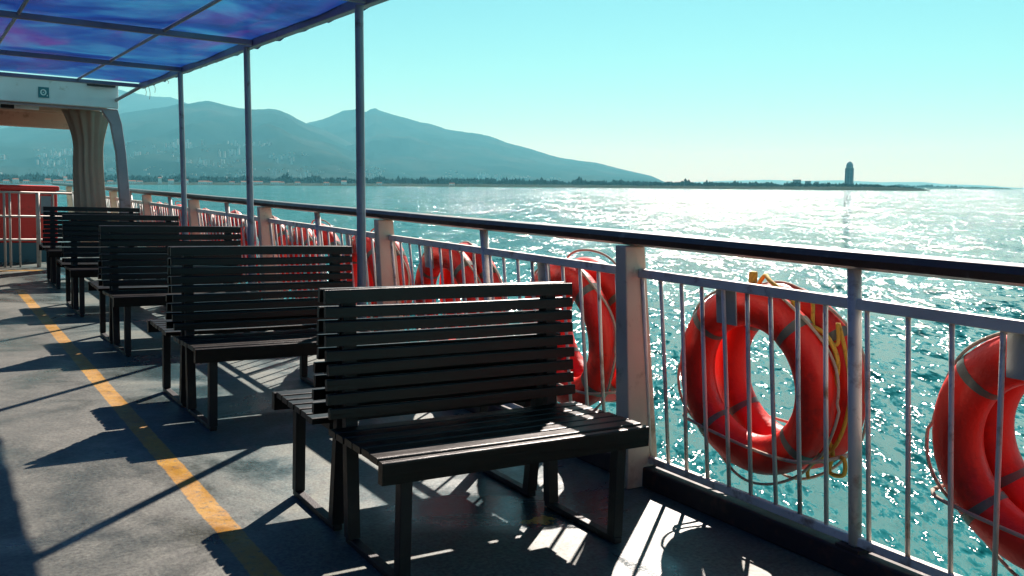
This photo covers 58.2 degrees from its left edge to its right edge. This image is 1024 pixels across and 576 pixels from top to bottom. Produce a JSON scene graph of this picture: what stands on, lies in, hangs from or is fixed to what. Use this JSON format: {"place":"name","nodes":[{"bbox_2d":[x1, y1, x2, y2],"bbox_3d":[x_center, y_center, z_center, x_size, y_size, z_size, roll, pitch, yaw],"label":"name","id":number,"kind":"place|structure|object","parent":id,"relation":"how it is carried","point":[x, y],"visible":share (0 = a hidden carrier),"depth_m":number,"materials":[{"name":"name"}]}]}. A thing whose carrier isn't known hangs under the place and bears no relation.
{"place":"outdoors","nodes":[
{"label":"outdoors","id":0,"kind":"place"},
{"bbox_2d":[0,89,186,128],"bbox_3d":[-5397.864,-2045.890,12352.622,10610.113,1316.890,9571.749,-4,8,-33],"label":"mountain","id":1,"kind":"structure","parent":0,"point":[132,102],"depth_m":11979.93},
{"bbox_2d":[0,101,432,181],"bbox_3d":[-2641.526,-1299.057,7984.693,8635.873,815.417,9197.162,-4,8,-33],"label":"mountain","id":2,"kind":"structure","parent":0,"point":[214,126],"depth_m":6271.59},
{"bbox_2d":[0,139,559,180],"bbox_3d":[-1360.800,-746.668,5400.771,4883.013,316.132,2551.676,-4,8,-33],"label":"hillside town","id":3,"kind":"object","parent":2,"relation":"on","point":[64,152],"visible":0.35,"depth_m":5322.06},
{"bbox_2d":[0,0,846,575],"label":"deck","id":4,"kind":"structure","parent":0,"point":[114,461],"depth_m":4.38,"materials":[{"name":"grey metal"}]},
{"bbox_2d":[0,184,58,261],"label":"storage locker","id":5,"kind":"object","parent":4,"relation":"on","point":[28,228],"visible":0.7,"depth_m":14.13,"materials":[{"name":"red metal"}]},
{"bbox_2d":[0,191,71,266],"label":"guard rail","id":6,"kind":"object","parent":4,"relation":"on","point":[45,200],"visible":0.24,"depth_m":13.38,"materials":[{"name":"metal"}]},
{"bbox_2d":[0,76,130,241],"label":"deckhouse","id":7,"kind":"object","parent":4,"relation":"on","point":[22,104],"visible":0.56,"depth_m":12.82,"materials":[{"name":"white paint"}]},
{"bbox_2d":[38,87,48,97],"bbox_3d":[-6.289,-2.627,12.352,0.130,0.140,0.020,-2,7,-33],"label":"safety sign","id":8,"kind":"object","parent":7,"relation":"attached to","point":[43,92],"visible":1,"depth_m":12.35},
{"bbox_2d":[61,109,108,220],"bbox_3d":[-6.304,-1.740,13.670,0.683,1.760,0.296,-2,7,-33],"label":"canvas curtain","id":9,"kind":"object","parent":7,"relation":"hanging from","point":[88,128],"visible":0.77,"depth_m":13.56,"materials":[{"name":"beige fabric"}]},
{"bbox_2d":[87,84,115,87],"bbox_3d":[-5.661,-2.793,12.681,0.360,0.035,0.062,-2,7,-33],"label":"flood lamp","id":10,"kind":"object","parent":7,"relation":"attached to","point":[98,85],"visible":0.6,"depth_m":12.67,"materials":[{"name":"plastic"}]},
{"bbox_2d":[39,206,140,288],"bbox_3d":[-5.286,-0.537,11.606,1.121,0.966,1.158,-2,7,-32],"label":"double bench","id":11,"kind":"object","parent":4,"relation":"on","point":[52,248],"visible":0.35,"depth_m":11.33,"materials":[{"name":"brown wood"}]},
{"bbox_2d":[56,214,178,316],"bbox_3d":[-4.029,-0.274,9.518,1.121,0.966,1.158,-2,7,-32],"label":"double bench","id":12,"kind":"object","parent":4,"relation":"on","point":[76,267],"visible":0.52,"depth_m":9.27,"materials":[{"name":"brown wood"}]},
{"bbox_2d":[88,225,261,355],"bbox_3d":[-2.817,-0.034,7.638,1.121,0.966,1.158,-2,7,-33],"label":"double bench","id":13,"kind":"object","parent":4,"relation":"on","point":[149,289],"visible":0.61,"depth_m":7.42,"materials":[{"name":"brown wood"}]},
{"bbox_2d":[147,245,386,430],"bbox_3d":[-1.519,0.222,5.635,1.121,0.966,1.158,-2,7,-33],"label":"double bench","id":14,"kind":"object","parent":4,"relation":"on","point":[186,321],"visible":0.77,"depth_m":5.45,"materials":[{"name":"brown wood"}]},
{"bbox_2d":[272,281,648,575],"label":"double bench","id":15,"kind":"object","parent":4,"relation":"on","point":[362,378],"visible":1,"depth_m":3.56,"materials":[{"name":"brown wood"}]},
{"bbox_2d":[61,233,929,575],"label":"deck kerb","id":16,"kind":"structure","parent":4,"relation":"on","point":[819,547],"depth_m":3.68,"materials":[{"name":"black paint"}]},
{"bbox_2d":[52,182,1023,575],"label":"ship railing","id":17,"kind":"object","parent":4,"relation":"on","point":[634,392],"visible":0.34,"depth_m":3.80,"materials":[{"name":"white metal"}]},
{"bbox_2d":[161,202,179,246],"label":"lifebuoy","id":18,"kind":"object","parent":17,"relation":"hanging from","point":[167,213],"visible":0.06,"depth_m":12.42,"materials":[{"name":"red plastic"}]},
{"bbox_2d":[175,201,181,225],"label":"lifebuoy","id":19,"kind":"object","parent":17,"relation":"hanging from","point":[178,211],"visible":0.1,"depth_m":12.53,"materials":[{"name":"red plastic"}]},
{"bbox_2d":[181,211,208,240],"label":"lifebuoy","id":20,"kind":"object","parent":17,"relation":"hanging from","point":[188,224],"visible":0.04,"depth_m":11.40,"materials":[{"name":"red plastic"}]},
{"bbox_2d":[202,208,210,240],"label":"lifebuoy","id":21,"kind":"object","parent":17,"relation":"hanging from","point":[206,218],"visible":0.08,"depth_m":11.32,"materials":[{"name":"red plastic"}]},
{"bbox_2d":[211,215,233,240],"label":"lifebuoy","id":22,"kind":"object","parent":17,"relation":"hanging from","point":[219,223],"visible":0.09,"depth_m":10.22,"materials":[{"name":"red plastic"}]},
{"bbox_2d":[230,210,245,283],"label":"lifebuoy","id":23,"kind":"object","parent":17,"relation":"hanging from","point":[236,212],"visible":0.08,"depth_m":10.22,"materials":[{"name":"red plastic"}]},
{"bbox_2d":[242,215,278,291],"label":"lifebuoy","id":24,"kind":"object","parent":17,"relation":"hanging from","point":[245,235],"visible":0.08,"depth_m":9.41,"materials":[{"name":"red plastic"}]},
{"bbox_2d":[272,215,289,290],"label":"lifebuoy","id":25,"kind":"object","parent":17,"relation":"hanging from","point":[283,234],"visible":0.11,"depth_m":9.09,"materials":[{"name":"red plastic"}]},
{"bbox_2d":[286,227,320,297],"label":"lifebuoy","id":26,"kind":"object","parent":17,"relation":"hanging from","point":[304,238],"visible":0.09,"depth_m":8.05,"materials":[{"name":"red plastic"}]},
{"bbox_2d":[303,219,341,289],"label":"lifebuoy","id":27,"kind":"object","parent":17,"relation":"hanging from","point":[325,239],"visible":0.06,"depth_m":8.02,"materials":[{"name":"red plastic"}]},
{"bbox_2d":[342,229,378,331],"bbox_3d":[-1.138,-0.030,7.146,0.139,0.863,0.850,-9,11,-31],"label":"lifebuoy","id":28,"kind":"object","parent":17,"relation":"hanging from","point":[368,254],"visible":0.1,"depth_m":6.95,"materials":[{"name":"red plastic"}]},
{"bbox_2d":[366,228,412,316],"bbox_3d":[-0.989,-0.059,7.200,0.139,0.863,0.850,-9,11,-29],"label":"lifebuoy","id":29,"kind":"object","parent":17,"relation":"hanging from","point":[407,275],"visible":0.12,"depth_m":6.87,"materials":[{"name":"red plastic"}]},
{"bbox_2d":[415,242,485,340],"bbox_3d":[-0.411,0.123,6.026,0.139,0.850,0.863,-9,11,-35],"label":"lifebuoy","id":30,"kind":"object","parent":17,"relation":"hanging from","point":[468,268],"visible":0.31,"depth_m":5.84,"materials":[{"name":"red plastic"}]},
{"bbox_2d":[439,241,504,327],"bbox_3d":[-0.262,0.114,6.086,0.139,0.850,0.863,-11,12,-30],"label":"lifebuoy","id":31,"kind":"object","parent":17,"relation":"hanging from","point":[478,258],"visible":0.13,"depth_m":5.85,"materials":[{"name":"red plastic"}]},
{"bbox_2d":[522,265,615,408],"bbox_3d":[0.297,0.270,4.936,0.139,0.850,0.863,-9,11,-31],"label":"lifebuoy","id":32,"kind":"object","parent":17,"relation":"hanging from","point":[590,299],"visible":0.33,"depth_m":4.65,"materials":[{"name":"red plastic"}]},
{"bbox_2d":[556,383,615,394],"bbox_3d":[0.384,0.486,5.030,0.362,0.071,0.791,-2,7,-33],"label":"lashing rope","id":33,"kind":"object","parent":32,"relation":"attached to","point":[595,393],"visible":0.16,"depth_m":4.68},
{"bbox_2d":[556,249,615,401],"bbox_3d":[0.439,0.207,4.991,0.139,0.850,0.863,-10,12,-32],"label":"lifebuoy","id":34,"kind":"object","parent":17,"relation":"hanging from","point":[607,280],"visible":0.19,"depth_m":4.86,"materials":[{"name":"red plastic"}]},
{"bbox_2d":[677,290,839,485],"bbox_3d":[1.004,0.405,3.842,0.139,0.850,0.863,-9,11,-34],"label":"lifebuoy","id":35,"kind":"object","parent":17,"relation":"hanging from","point":[811,355],"visible":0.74,"depth_m":3.69,"materials":[{"name":"red plastic"}]},
{"bbox_2d":[749,271,757,283],"bbox_3d":[0.995,-0.044,3.796,0.024,0.050,0.032,-2,7,-33],"label":"rescue light","id":36,"kind":"object","parent":35,"relation":"on","point":[753,276],"visible":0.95,"depth_m":3.79,"materials":[{"name":"yellow plastic"}]},
{"bbox_2d":[682,412,847,463],"bbox_3d":[1.095,0.626,3.933,0.362,0.071,0.791,-2,7,-33],"label":"lashing rope","id":37,"kind":"object","parent":35,"relation":"attached to","point":[768,454],"visible":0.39,"depth_m":3.73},
{"bbox_2d":[757,273,847,478],"bbox_3d":[1.163,0.367,3.710,0.170,0.824,0.471,-2,7,-33],"label":"heaving line","id":38,"kind":"object","parent":35,"relation":"hanging from","point":[833,345],"visible":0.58,"depth_m":3.57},
{"bbox_2d":[715,281,864,479],"bbox_3d":[1.157,0.392,3.895,0.140,0.850,0.863,-10,11,-31],"label":"lifebuoy","id":39,"kind":"object","parent":17,"relation":"hanging from","point":[737,383],"visible":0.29,"depth_m":4.00,"materials":[{"name":"red plastic"}]},
{"bbox_2d":[925,332,1023,575],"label":"lifebuoy","id":40,"kind":"object","parent":17,"relation":"hanging from","point":[976,384],"visible":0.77,"depth_m":3.00,"materials":[{"name":"red plastic"}]},
{"bbox_2d":[931,484,1023,539],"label":"lashing rope","id":41,"kind":"object","parent":40,"relation":"attached to","point":[971,514],"visible":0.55,"depth_m":2.99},
{"bbox_2d":[984,385,1023,511],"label":"lifebuoy","id":42,"kind":"object","parent":17,"relation":"hanging from","point":[1012,475],"visible":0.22,"depth_m":3.06,"materials":[{"name":"red plastic"}]},
{"bbox_2d":[0,181,929,190],"bbox_3d":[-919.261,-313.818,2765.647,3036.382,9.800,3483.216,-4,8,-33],"label":"coast","id":43,"kind":"structure","parent":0,"point":[601,186],"depth_m":2524.36,"materials":[{"name":"soil"}]},
{"bbox_2d":[12,178,18,182],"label":"waterfront house","id":44,"kind":"structure","parent":43,"relation":"on","point":[15,180],"depth_m":2562.98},
{"bbox_2d":[168,179,173,183],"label":"waterfront house","id":45,"kind":"structure","parent":43,"relation":"on","point":[170,181],"depth_m":2554.42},
{"bbox_2d":[253,181,262,183],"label":"waterfront house","id":46,"kind":"structure","parent":43,"relation":"on","point":[257,182],"depth_m":2587.92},
{"bbox_2d":[270,181,280,184],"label":"waterfront house","id":47,"kind":"structure","parent":43,"relation":"on","point":[274,182],"depth_m":2591.89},
{"bbox_2d":[0,172,925,189],"bbox_3d":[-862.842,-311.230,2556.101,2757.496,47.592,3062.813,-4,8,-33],"label":"woodland","id":48,"kind":"object","parent":43,"relation":"on","point":[265,179],"visible":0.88,"depth_m":2653.71,"materials":[{"name":"green plant"}]},
{"bbox_2d":[844,161,853,183],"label":"tower","id":49,"kind":"structure","parent":43,"relation":"on","point":[849,173],"depth_m":2184.64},
{"bbox_2d":[307,108,663,184],"bbox_3d":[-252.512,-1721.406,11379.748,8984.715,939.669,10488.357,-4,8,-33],"label":"mountain","id":50,"kind":"structure","parent":0,"point":[413,148],"depth_m":8904.15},
{"bbox_2d":[0,0,1023,187],"label":"sky","id":51,"kind":"structure","parent":0,"point":[930,91],"materials":[{"name":"blue"}]},
{"bbox_2d":[13,184,1023,575],"bbox_3d":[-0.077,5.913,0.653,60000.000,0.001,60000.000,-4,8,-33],"label":"sea","id":52,"kind":"structure","parent":0,"point":[977,224],"depth_m":71.59,"materials":[{"name":"liquid"}]},
{"bbox_2d":[673,180,1023,188],"bbox_3d":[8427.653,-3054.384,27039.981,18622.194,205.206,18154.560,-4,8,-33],"label":"hills","id":53,"kind":"structure","parent":0,"point":[780,182],"depth_m":22788.48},
{"bbox_2d":[914,187,1011,189],"bbox_3d":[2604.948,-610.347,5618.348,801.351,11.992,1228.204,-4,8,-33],"label":"coast","id":54,"kind":"structure","parent":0,"point":[952,188],"depth_m":5332.35,"materials":[{"name":"soil"}]},
{"bbox_2d":[885,184,1009,188],"bbox_3d":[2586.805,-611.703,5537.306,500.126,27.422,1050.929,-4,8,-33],"label":"woodland","id":55,"kind":"object","parent":54,"relation":"on","point":[926,185],"visible":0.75,"depth_m":5447.00,"materials":[{"name":"green plant"}]}
]}

